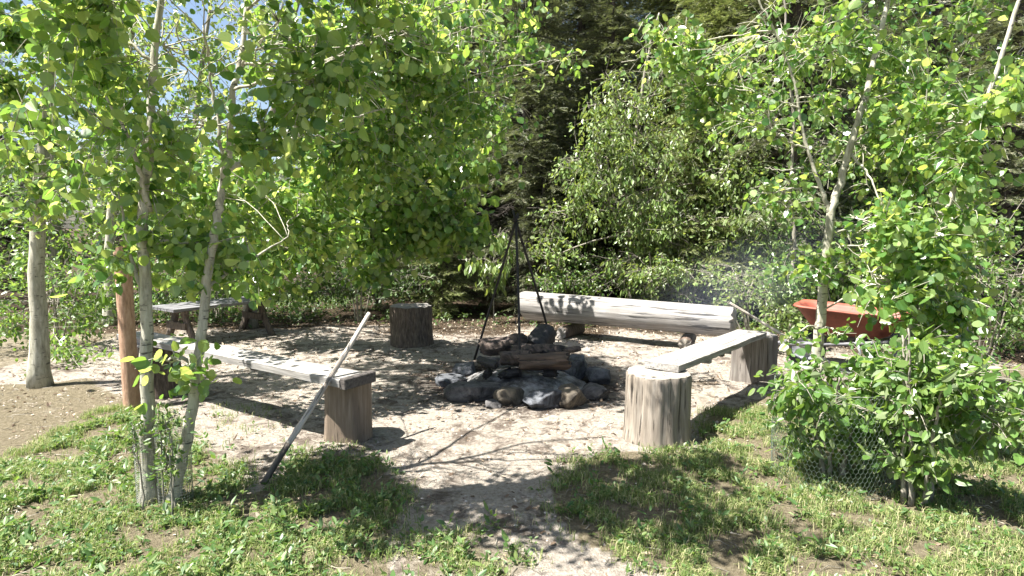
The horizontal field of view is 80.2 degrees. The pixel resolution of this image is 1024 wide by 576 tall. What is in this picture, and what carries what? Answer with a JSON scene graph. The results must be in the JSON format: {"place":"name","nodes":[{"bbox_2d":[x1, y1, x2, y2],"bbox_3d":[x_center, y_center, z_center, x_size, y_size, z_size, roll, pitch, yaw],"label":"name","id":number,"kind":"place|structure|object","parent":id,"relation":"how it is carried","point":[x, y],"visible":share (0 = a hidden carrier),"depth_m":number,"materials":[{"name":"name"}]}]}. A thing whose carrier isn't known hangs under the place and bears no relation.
{"place":"outdoors","nodes":[
{"label":"outdoors","id":0,"kind":"place"},
{"bbox_2d":[484,356,503,367],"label":"fire pit stone","id":1,"kind":"object","parent":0,"point":[496,358],"visible":0.23,"depth_m":6.50,"materials":[{"name":"grey stone"}]},
{"bbox_2d":[0,0,1001,228],"label":"sky","id":2,"kind":"structure","parent":0,"point":[197,18],"materials":[{"name":"blue"}]},
{"bbox_2d":[0,229,1023,575],"bbox_3d":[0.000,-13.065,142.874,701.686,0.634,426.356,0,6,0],"label":"ground","id":3,"kind":"structure","parent":0,"point":[492,489],"depth_m":4.22,"materials":[{"name":"soil"}]},
{"bbox_2d":[0,53,49,289],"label":"spruce tree","id":4,"kind":"object","parent":3,"relation":"on","point":[8,239],"visible":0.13,"depth_m":13.99,"materials":[{"name":"green plant"}]},
{"bbox_2d":[0,238,135,378],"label":"forest shrub","id":5,"kind":"object","parent":3,"relation":"on","point":[76,353],"visible":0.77,"depth_m":7.43,"materials":[{"name":"green plant"}]},
{"bbox_2d":[0,0,191,388],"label":"aspen tree","id":6,"kind":"object","parent":3,"relation":"on","point":[39,375],"visible":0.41,"depth_m":5.34,"materials":[{"name":"green plant"}]},
{"bbox_2d":[0,52,211,301],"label":"backdrop tree","id":7,"kind":"object","parent":3,"relation":"on","point":[58,245],"visible":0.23,"depth_m":11.50,"materials":[{"name":"green plant"}]},
{"bbox_2d":[4,0,241,325],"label":"aspen tree","id":8,"kind":"object","parent":3,"relation":"on","point":[203,88],"visible":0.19,"depth_m":8.78,"materials":[{"name":"green plant"}]},
{"bbox_2d":[113,245,140,407],"bbox_3d":[-3.171,0.333,5.008,0.126,1.380,0.125,0,6,0],"label":"wooden post","id":9,"kind":"object","parent":3,"relation":"on","point":[127,332],"visible":0.72,"depth_m":4.98,"materials":[{"name":"brown wood"}]},
{"bbox_2d":[0,0,261,504],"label":"aspen tree","id":10,"kind":"object","parent":3,"relation":"on","point":[90,30],"visible":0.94,"depth_m":3.10,"materials":[{"name":"green plant"}]},
{"bbox_2d":[132,424,160,505],"bbox_3d":[-2.002,0.962,3.333,0.119,0.431,0.119,0,6,0],"label":"wire guard","id":11,"kind":"object","parent":3,"relation":"on","point":[139,487],"visible":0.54,"depth_m":3.30,"materials":[{"name":"metal"}]},
{"bbox_2d":[109,394,197,518],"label":"sapling","id":12,"kind":"object","parent":3,"relation":"on","point":[134,441],"visible":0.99,"depth_m":3.15,"materials":[{"name":"green plant"}]},
{"bbox_2d":[137,344,180,398],"bbox_3d":[-3.179,0.728,5.449,0.407,0.497,0.402,0,6,0],"label":"tree stump","id":13,"kind":"object","parent":3,"relation":"on","point":[163,385],"visible":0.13,"depth_m":5.31,"materials":[{"name":"brown wood"}]},
{"bbox_2d":[153,419,193,506],"bbox_3d":[-1.839,0.955,3.311,0.173,0.454,0.175,0,6,0],"label":"wire guard","id":14,"kind":"object","parent":3,"relation":"on","point":[158,488],"visible":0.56,"depth_m":3.29,"materials":[{"name":"grey metal"}]},
{"bbox_2d":[79,211,345,324],"bbox_3d":[-4.852,-0.564,9.923,4.295,2.197,2.410,0,6,0],"label":"forest shrub","id":15,"kind":"object","parent":3,"relation":"on","point":[220,293],"visible":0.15,"depth_m":9.67,"materials":[{"name":"green plant"}]},
{"bbox_2d":[152,296,275,338],"bbox_3d":[-4.001,0.461,8.237,0.921,0.550,1.448,4,7,34],"label":"wooden table","id":16,"kind":"object","parent":3,"relation":"on","point":[183,309],"visible":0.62,"depth_m":7.99,"materials":[{"name":"grey wood"}]},
{"bbox_2d":[46,0,394,295],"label":"backdrop tree","id":17,"kind":"object","parent":3,"relation":"on","point":[225,10],"visible":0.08,"depth_m":12.45,"materials":[{"name":"green plant"}]},
{"bbox_2d":[9,0,596,504],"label":"aspen tree","id":18,"kind":"object","parent":3,"relation":"on","point":[363,48],"visible":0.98,"depth_m":4.29,"materials":[{"name":"green plant"}]},
{"bbox_2d":[89,0,524,328],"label":"leafy tree","id":19,"kind":"object","parent":3,"relation":"on","point":[419,226],"visible":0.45,"depth_m":6.93,"materials":[{"name":"green plant"}]},
{"bbox_2d":[260,312,370,484],"bbox_3d":[-1.239,0.670,3.953,0.051,0.048,1.311,3,49,27],"label":"wooden pole","id":20,"kind":"object","parent":3,"relation":"on","point":[293,435],"visible":1,"depth_m":3.87,"materials":[{"name":"grey wood"}]},
{"bbox_2d":[320,224,368,293],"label":"spruce tree","id":21,"kind":"object","parent":3,"relation":"on","point":[343,266],"visible":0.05,"depth_m":13.89,"materials":[{"name":"green plant"}]},
{"bbox_2d":[324,383,372,443],"bbox_3d":[-1.169,0.858,4.340,0.340,0.484,0.311,0,6,0],"label":"tree stump","id":22,"kind":"object","parent":3,"relation":"on","point":[348,416],"visible":0.62,"depth_m":4.21,"materials":[{"name":"brown wood"}]},
{"bbox_2d":[116,331,361,387],"bbox_3d":[-2.300,0.540,4.867,2.973,0.086,0.256,4,7,33],"label":"bench plank","id":23,"kind":"object","parent":22,"relation":"on","point":[289,367],"visible":0.69,"depth_m":4.51,"materials":[{"name":"grey wood"}]},
{"bbox_2d":[340,370,375,389],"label":"wood block","id":24,"kind":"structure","parent":22,"relation":"on","point":[356,380],"depth_m":4.03,"materials":[{"name":"grey wood"}]},
{"bbox_2d":[280,212,445,321],"bbox_3d":[-2.646,-0.380,10.023,3.111,1.816,1.753,0,6,0],"label":"forest shrub","id":25,"kind":"object","parent":3,"relation":"on","point":[353,289],"visible":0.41,"depth_m":9.79,"materials":[{"name":"green plant"}]},
{"bbox_2d":[337,104,422,310],"bbox_3d":[-2.435,-1.645,10.794,1.492,4.234,1.618,3,6,25],"label":"spruce tree","id":26,"kind":"object","parent":3,"relation":"on","point":[376,301],"visible":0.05,"depth_m":10.88,"materials":[{"name":"green plant"}]},
{"bbox_2d":[354,0,454,299],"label":"spruce tree","id":27,"kind":"object","parent":3,"relation":"on","point":[414,268],"depth_m":12.47,"materials":[{"name":"green plant"}]},
{"bbox_2d":[389,303,433,347],"bbox_3d":[-1.296,0.485,7.838,0.580,0.540,0.573,0,6,0],"label":"tree stump","id":28,"kind":"object","parent":3,"relation":"on","point":[410,325],"visible":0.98,"depth_m":7.62,"materials":[{"name":"brown wood"}]},
{"bbox_2d":[402,0,478,282],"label":"spruce tree","id":29,"kind":"object","parent":3,"relation":"on","point":[417,192],"depth_m":15.61,"materials":[{"name":"green plant"}]},
{"bbox_2d":[397,96,489,318],"bbox_3d":[-1.248,-1.448,10.509,1.692,4.010,1.970,-2,6,-19],"label":"spruce tree","id":30,"kind":"object","parent":3,"relation":"on","point":[442,297],"visible":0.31,"depth_m":10.36,"materials":[{"name":"green plant"}]},
{"bbox_2d":[435,373,466,387],"bbox_3d":[-0.582,0.908,5.843,0.298,0.143,0.323,-3,7,-28],"label":"fire pit stone","id":31,"kind":"object","parent":3,"relation":"on","point":[443,380],"visible":0.68,"depth_m":5.77,"materials":[{"name":"grey stone"}]},
{"bbox_2d":[452,361,475,375],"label":"fire pit stone","id":32,"kind":"object","parent":3,"relation":"on","point":[466,368],"visible":0.8,"depth_m":6.29,"materials":[{"name":"grey stone"}]},
{"bbox_2d":[408,0,520,298],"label":"spruce tree","id":33,"kind":"object","parent":3,"relation":"on","point":[479,77],"visible":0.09,"depth_m":12.20,"materials":[{"name":"green plant"}]},
{"bbox_2d":[443,381,501,402],"bbox_3d":[-0.317,0.931,5.369,0.584,0.193,0.274,-1,6,-11],"label":"fire pit stone","id":34,"kind":"object","parent":3,"relation":"on","point":[463,391],"visible":0.73,"depth_m":5.25,"materials":[{"name":"grey stone"}]},
{"bbox_2d":[458,227,523,322],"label":"maple sapling","id":35,"kind":"object","parent":3,"relation":"on","point":[489,268],"visible":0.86,"depth_m":9.39,"materials":[{"name":"green plant"}]},
{"bbox_2d":[437,0,547,283],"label":"spruce tree","id":36,"kind":"object","parent":3,"relation":"on","point":[487,204],"visible":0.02,"depth_m":14.70,"materials":[{"name":"green plant"}]},
{"bbox_2d":[485,399,501,408],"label":"fire pit stone","id":37,"kind":"object","parent":3,"relation":"on","point":[492,403],"visible":0.83,"depth_m":5.07,"materials":[{"name":"grey stone"}]},
{"bbox_2d":[493,386,523,405],"bbox_3d":[-0.040,0.942,5.219,0.221,0.189,0.251,5,7,38],"label":"fire pit stone","id":38,"kind":"object","parent":3,"relation":"on","point":[505,396],"visible":0.86,"depth_m":5.14,"materials":[{"name":"brown stone"}]},
{"bbox_2d":[3,329,1018,575],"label":"pebbles","id":39,"kind":"object","parent":3,"relation":"on","point":[451,409],"visible":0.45,"depth_m":4.97,"materials":[{"name":"grey stone"}]},
{"bbox_2d":[0,399,1023,575],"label":"grass","id":40,"kind":"structure","parent":3,"relation":"on","point":[735,508],"depth_m":3.18,"materials":[{"name":"green plant"}]},
{"bbox_2d":[0,406,1023,575],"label":"weeds","id":41,"kind":"object","parent":3,"relation":"on","point":[23,560],"visible":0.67,"depth_m":3.11,"materials":[{"name":"green plant"}]},
{"bbox_2d":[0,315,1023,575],"bbox_3d":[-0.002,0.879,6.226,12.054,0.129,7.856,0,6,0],"label":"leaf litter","id":42,"kind":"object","parent":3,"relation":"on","point":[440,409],"visible":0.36,"depth_m":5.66,"materials":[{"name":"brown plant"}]},
{"bbox_2d":[0,0,1023,263],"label":"woods","id":43,"kind":"object","parent":3,"relation":"on","point":[344,108],"depth_m":22.79,"materials":[{"name":"green plant"}]},
{"bbox_2d":[1,290,1023,352],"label":"ground cover","id":44,"kind":"object","parent":3,"relation":"on","point":[313,314],"visible":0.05,"depth_m":9.82,"materials":[{"name":"green plant"}]},
{"bbox_2d":[466,365,585,400],"bbox_3d":[0.092,0.889,5.837,1.240,0.279,1.100,0,6,0],"label":"ash bed","id":45,"kind":"object","parent":3,"relation":"on","point":[529,382],"visible":0.45,"depth_m":5.59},
{"bbox_2d":[482,367,492,379],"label":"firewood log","id":46,"kind":"object","parent":45,"relation":"on","point":[487,373],"visible":0.99,"depth_m":5.52,"materials":[{"name":"black wood"}]},
{"bbox_2d":[476,356,499,369],"bbox_3d":[-0.228,0.688,5.597,0.077,0.079,0.320,-5,11,-40],"label":"firewood log","id":47,"kind":"object","parent":46,"relation":"on","point":[487,362],"visible":1,"depth_m":5.55,"materials":[{"name":"grey wood"}]},
{"bbox_2d":[477,333,527,355],"bbox_3d":[-0.080,0.554,5.909,0.494,0.213,0.217,-4,5,7],"label":"firewood log","id":48,"kind":"object","parent":45,"relation":"on","point":[491,346],"visible":0.66,"depth_m":5.84,"materials":[{"name":"brown wood"}]},
{"bbox_2d":[497,367,512,378],"bbox_3d":[-0.057,0.782,5.549,0.070,0.079,0.198,5,16,38],"label":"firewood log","id":49,"kind":"object","parent":45,"relation":"on","point":[502,374],"visible":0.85,"depth_m":5.51,"materials":[{"name":"black wood"}]},
{"bbox_2d":[503,368,518,378],"bbox_3d":[-0.002,0.782,5.554,0.186,0.091,0.078,-11,9,-16],"label":"firewood log","id":50,"kind":"object","parent":49,"relation":"on","point":[511,373],"visible":0.98,"depth_m":5.53,"materials":[{"name":"black wood"}]},
{"bbox_2d":[498,350,531,365],"bbox_3d":[0.034,0.642,5.569,0.334,0.157,0.145,0,6,10],"label":"firewood log","id":51,"kind":"object","parent":50,"relation":"on","point":[510,358],"visible":0.75,"depth_m":5.53,"materials":[{"name":"black wood"}]},
{"bbox_2d":[510,343,565,353],"bbox_3d":[0.244,0.594,5.717,0.536,0.147,0.145,0,6,6],"label":"firewood log","id":52,"kind":"object","parent":45,"relation":"on","point":[534,348],"visible":0.49,"depth_m":5.66,"materials":[{"name":"black wood"}]},
{"bbox_2d":[541,346,581,352],"bbox_3d":[0.469,0.593,5.736,0.456,0.064,0.064,-4,7,-30],"label":"firewood log","id":53,"kind":"object","parent":52,"relation":"on","point":[573,349],"visible":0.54,"depth_m":5.77,"materials":[{"name":"grey wood"}]},
{"bbox_2d":[526,324,555,344],"bbox_3d":[0.279,0.522,6.127,0.244,0.259,0.335,5,37,39],"label":"stone","id":54,"kind":"object","parent":45,"relation":"on","point":[542,333],"visible":0.62,"depth_m":6.06,"materials":[{"name":"grey stone"}]},
{"bbox_2d":[517,351,571,370],"bbox_3d":[0.292,0.662,5.489,0.500,0.173,0.185,-3,5,13],"label":"firewood log","id":55,"kind":"object","parent":45,"relation":"on","point":[545,361],"visible":0.99,"depth_m":5.43,"materials":[{"name":"brown wood"}]},
{"bbox_2d":[444,0,610,317],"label":"spruce tree","id":56,"kind":"object","parent":3,"relation":"on","point":[526,99],"visible":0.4,"depth_m":10.71,"materials":[{"name":"green plant"}]},
{"bbox_2d":[523,388,561,408],"bbox_3d":[0.230,0.950,5.131,0.339,0.204,0.273,-3,6,-28],"label":"fire pit stone","id":57,"kind":"object","parent":3,"relation":"on","point":[547,398],"visible":0.88,"depth_m":5.04,"materials":[{"name":"grey stone"}]},
{"bbox_2d":[503,84,584,312],"bbox_3d":[0.549,-1.428,10.268,1.591,3.981,1.710,5,7,38],"label":"spruce tree","id":58,"kind":"object","parent":3,"relation":"on","point":[544,195],"visible":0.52,"depth_m":10.19,"materials":[{"name":"green plant"}]},
{"bbox_2d":[501,5,590,270],"bbox_3d":[0.860,-5.841,15.528,3.212,11.707,3.120,-5,7,-38],"label":"spruce tree","id":59,"kind":"object","parent":3,"relation":"on","point":[552,84],"visible":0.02,"depth_m":15.35,"materials":[{"name":"green plant"}]},
{"bbox_2d":[556,323,584,338],"bbox_3d":[0.816,0.585,8.380,0.175,0.179,0.570,4,7,36],"label":"log rest","id":60,"kind":"object","parent":3,"relation":"on","point":[567,331],"visible":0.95,"depth_m":8.23,"materials":[{"name":"brown wood"}]},
{"bbox_2d":[520,291,737,335],"bbox_3d":[1.413,0.333,7.958,2.910,0.401,0.436,4,7,31],"label":"log bench","id":61,"kind":"object","parent":60,"relation":"on","point":[656,315],"visible":0.97,"depth_m":7.72,"materials":[{"name":"beige wood"}]},
{"bbox_2d":[558,383,586,408],"bbox_3d":[0.506,0.943,5.160,0.257,0.214,0.291,1,6,11],"label":"fire pit stone","id":62,"kind":"object","parent":3,"relation":"on","point":[572,396],"visible":0.82,"depth_m":5.07,"materials":[{"name":"stone"}]},
{"bbox_2d":[560,354,586,379],"bbox_3d":[0.617,0.808,6.060,0.277,0.284,0.212,0,6,0],"label":"fire pit stone","id":63,"kind":"object","parent":3,"relation":"on","point":[578,369],"visible":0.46,"depth_m":5.98,"materials":[{"name":"grey stone"}]},
{"bbox_2d":[515,0,640,280],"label":"spruce tree","id":64,"kind":"object","parent":3,"relation":"on","point":[593,106],"depth_m":15.35,"materials":[{"name":"green plant"}]},
{"bbox_2d":[511,0,645,293],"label":"spruce tree","id":65,"kind":"object","parent":3,"relation":"on","point":[580,26],"visible":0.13,"depth_m":12.30,"materials":[{"name":"green plant"}]},
{"bbox_2d":[514,237,658,298],"bbox_3d":[1.272,-0.160,9.864,2.522,1.414,1.212,0,6,0],"label":"forest shrub","id":66,"kind":"object","parent":3,"relation":"on","point":[561,280],"visible":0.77,"depth_m":9.69,"materials":[{"name":"green plant"}]},
{"bbox_2d":[581,382,608,400],"bbox_3d":[0.732,0.949,5.420,0.267,0.165,0.257,3,6,26],"label":"fire pit stone","id":67,"kind":"object","parent":3,"relation":"on","point":[593,391],"visible":0.73,"depth_m":5.35,"materials":[{"name":"grey stone"}]},
{"bbox_2d":[585,366,610,383],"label":"fire pit stone","id":68,"kind":"object","parent":3,"relation":"on","point":[595,374],"visible":0.84,"depth_m":5.89,"materials":[{"name":"grey stone"}]},
{"bbox_2d":[547,0,666,297],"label":"spruce tree","id":69,"kind":"object","parent":3,"relation":"on","point":[615,28],"visible":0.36,"depth_m":11.12,"materials":[{"name":"green plant"}]},
{"bbox_2d":[603,1,680,288],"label":"spruce tree","id":70,"kind":"object","parent":3,"relation":"on","point":[635,83],"visible":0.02,"depth_m":14.25,"materials":[{"name":"green plant"}]},
{"bbox_2d":[622,365,691,449],"bbox_3d":[1.031,0.839,4.303,0.482,0.515,0.476,0,6,0],"label":"tree stump","id":71,"kind":"object","parent":3,"relation":"on","point":[657,411],"visible":0.94,"depth_m":4.13,"materials":[{"name":"brown wood"}]},
{"bbox_2d":[644,329,766,371],"bbox_3d":[1.669,0.510,5.047,0.280,0.088,1.948,5,7,39],"label":"bench plank","id":72,"kind":"object","parent":71,"relation":"on","point":[705,351],"visible":1,"depth_m":4.78,"materials":[{"name":"grey wood"}]},
{"bbox_2d":[524,64,806,320],"bbox_3d":[2.313,-1.456,9.296,4.275,4.124,2.091,0,6,0],"label":"maple tree","id":73,"kind":"object","parent":3,"relation":"on","point":[728,159],"visible":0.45,"depth_m":9.36,"materials":[{"name":"green plant"}]},
{"bbox_2d":[554,12,787,298],"bbox_3d":[2.394,-1.934,9.647,3.493,4.981,2.444,0,6,0],"label":"maple tree","id":74,"kind":"object","parent":3,"relation":"on","point":[649,228],"visible":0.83,"depth_m":9.33,"materials":[{"name":"green plant"}]},
{"bbox_2d":[581,0,777,298],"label":"spruce tree","id":75,"kind":"object","parent":3,"relation":"on","point":[663,3],"visible":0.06,"depth_m":12.66,"materials":[{"name":"green plant"}]},
{"bbox_2d":[596,182,771,303],"bbox_3d":[2.788,-0.538,9.499,2.578,2.235,2.028,3,6,26],"label":"forest shrub","id":76,"kind":"object","parent":3,"relation":"on","point":[649,290],"visible":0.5,"depth_m":9.32,"materials":[{"name":"green plant"}]},
{"bbox_2d":[678,333,695,348],"bbox_3d":[2.197,0.662,7.609,0.177,0.176,0.614,2,6,22],"label":"log rest","id":77,"kind":"object","parent":3,"relation":"on","point":[687,339],"visible":0.76,"depth_m":7.37,"materials":[{"name":"brown wood"}]},
{"bbox_2d":[637,29,763,320],"bbox_3d":[3.033,-1.713,9.761,2.349,4.714,2.018,-1,6,-9],"label":"spruce tree","id":78,"kind":"object","parent":3,"relation":"on","point":[700,295],"visible":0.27,"depth_m":9.53,"materials":[{"name":"green plant"}]},
{"bbox_2d":[657,1,769,269],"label":"spruce tree","id":79,"kind":"object","parent":3,"relation":"on","point":[706,37],"visible":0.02,"depth_m":15.36,"materials":[{"name":"green plant"}]},
{"bbox_2d":[614,0,834,320],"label":"spruce tree","id":80,"kind":"object","parent":3,"relation":"on","point":[713,19],"visible":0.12,"depth_m":10.10,"materials":[{"name":"green plant"}]},
{"bbox_2d":[674,255,812,334],"bbox_3d":[2.881,0.182,7.541,1.591,1.188,1.463,0,6,0],"label":"forest shrub","id":81,"kind":"object","parent":3,"relation":"on","point":[781,304],"visible":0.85,"depth_m":7.39,"materials":[{"name":"green plant"}]},
{"bbox_2d":[729,331,777,385],"bbox_3d":[2.401,0.694,5.986,0.438,0.514,0.326,5,8,42],"label":"tree stump","id":82,"kind":"object","parent":3,"relation":"on","point":[749,361],"visible":0.67,"depth_m":5.83,"materials":[{"name":"grey wood"}]},
{"bbox_2d":[685,0,867,331],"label":"aspen tree","id":83,"kind":"object","parent":3,"relation":"on","point":[770,276],"visible":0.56,"depth_m":7.36,"materials":[{"name":"green plant"}]},
{"bbox_2d":[686,1,879,295],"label":"spruce tree","id":84,"kind":"object","parent":3,"relation":"on","point":[799,155],"visible":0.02,"depth_m":12.53,"materials":[{"name":"green plant"}]},
{"bbox_2d":[690,0,887,323],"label":"spruce tree","id":85,"kind":"object","parent":3,"relation":"on","point":[796,8],"visible":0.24,"depth_m":9.15,"materials":[{"name":"green plant"}]},
{"bbox_2d":[729,302,854,377],"bbox_3d":[2.725,0.561,5.635,1.578,0.043,0.046,34,19,20],"label":"wooden stick","id":86,"kind":"object","parent":3,"relation":"on","point":[767,325],"visible":0.52,"depth_m":5.74,"materials":[{"name":"brown wood"}]},
{"bbox_2d":[620,0,1023,371],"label":"aspen tree","id":87,"kind":"object","parent":3,"relation":"on","point":[889,75],"visible":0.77,"depth_m":4.62,"materials":[{"name":"green plant"}]},
{"bbox_2d":[765,2,884,283],"bbox_3d":[7.908,-3.956,14.982,4.114,8.282,3.534,-5,7,-40],"label":"spruce tree","id":88,"kind":"object","parent":3,"relation":"on","point":[849,127],"depth_m":14.58,"materials":[{"name":"green plant"}]},
{"bbox_2d":[771,368,899,499],"bbox_3d":[1.933,0.849,3.664,0.671,0.591,0.679,0,6,0],"label":"wire cage","id":89,"kind":"object","parent":3,"relation":"on","point":[772,440],"visible":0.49,"depth_m":3.39,"materials":[{"name":"grey metal"}]},
{"bbox_2d":[744,184,947,341],"bbox_3d":[4.558,-0.324,8.218,2.424,2.059,2.392,0,6,0],"label":"forest shrub","id":90,"kind":"object","parent":3,"relation":"on","point":[839,286],"visible":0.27,"depth_m":8.16,"materials":[{"name":"green plant"}]},
{"bbox_2d":[748,334,952,479],"bbox_3d":[1.928,0.730,3.635,0.943,0.920,0.780,0,6,0],"label":"caged shrub","id":91,"kind":"object","parent":3,"relation":"on","point":[816,383],"visible":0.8,"depth_m":3.51,"materials":[{"name":"green plant"}]},
{"bbox_2d":[778,299,969,364],"bbox_3d":[3.642,0.552,6.241,1.698,0.737,0.666,4,7,37],"label":"wheelbarrow","id":92,"kind":"object","parent":3,"relation":"on","point":[839,314],"visible":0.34,"depth_m":6.21,"materials":[{"name":"red metal"}]},
{"bbox_2d":[741,0,1023,286],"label":"dark broadleaf tree","id":93,"kind":"object","parent":3,"relation":"on","point":[881,177],"visible":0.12,"depth_m":10.11,"materials":[{"name":"green plant"}]},
{"bbox_2d":[834,0,968,284],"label":"spruce tree","id":94,"kind":"object","parent":3,"relation":"on","point":[876,17],"visible":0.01,"depth_m":14.22,"materials":[{"name":"green plant"}]},
{"bbox_2d":[839,0,1021,285],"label":"spruce tree","id":95,"kind":"object","parent":3,"relation":"on","point":[936,12],"visible":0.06,"depth_m":12.22,"materials":[{"name":"green plant"}]},
{"bbox_2d":[842,0,1023,453],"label":"aspen tree","id":96,"kind":"object","parent":3,"relation":"on","point":[924,256],"visible":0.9,"depth_m":3.77,"materials":[{"name":"green plant"}]},
{"bbox_2d":[848,322,1023,508],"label":"wild shrub","id":97,"kind":"object","parent":3,"relation":"on","point":[943,390],"visible":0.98,"depth_m":3.18,"materials":[{"name":"green plant"}]},
{"bbox_2d":[869,190,1023,367],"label":"forest shrub","id":98,"kind":"object","parent":3,"relation":"on","point":[1018,314],"visible":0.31,"depth_m":6.85,"materials":[{"name":"green plant"}]},
{"bbox_2d":[900,0,1022,273],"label":"spruce tree","id":99,"kind":"object","parent":3,"relation":"on","point":[973,66],"visible":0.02,"depth_m":14.58,"materials":[{"name":"green plant"}]},
{"bbox_2d":[912,0,1023,322],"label":"spruce tree","id":100,"kind":"object","parent":3,"relation":"on","point":[1008,192],"visible":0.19,"depth_m":9.12,"materials":[{"name":"green plant"}]},
{"bbox_2d":[983,3,1023,280],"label":"spruce tree","id":101,"kind":"object","parent":3,"relation":"on","point":[1022,212],"visible":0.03,"depth_m":14.48,"materials":[{"name":"green plant"}]},
{"bbox_2d":[541,369,558,377],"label":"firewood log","id":102,"kind":"object","parent":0,"point":[550,373],"visible":0.93,"depth_m":5.53,"materials":[{"name":"black wood"}]},
{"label":"fire pit stone","id":103,"kind":"object","parent":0,"visible":0},
{"bbox_2d":[473,210,552,377],"bbox_3d":[0.036,0.022,5.992,0.896,1.573,1.103,0,6,0],"label":"cooking tripod","id":104,"kind":"object","parent":103,"relation":"on","point":[516,228],"visible":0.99,"depth_m":6.03,"materials":[{"name":"metal"}]}
]}

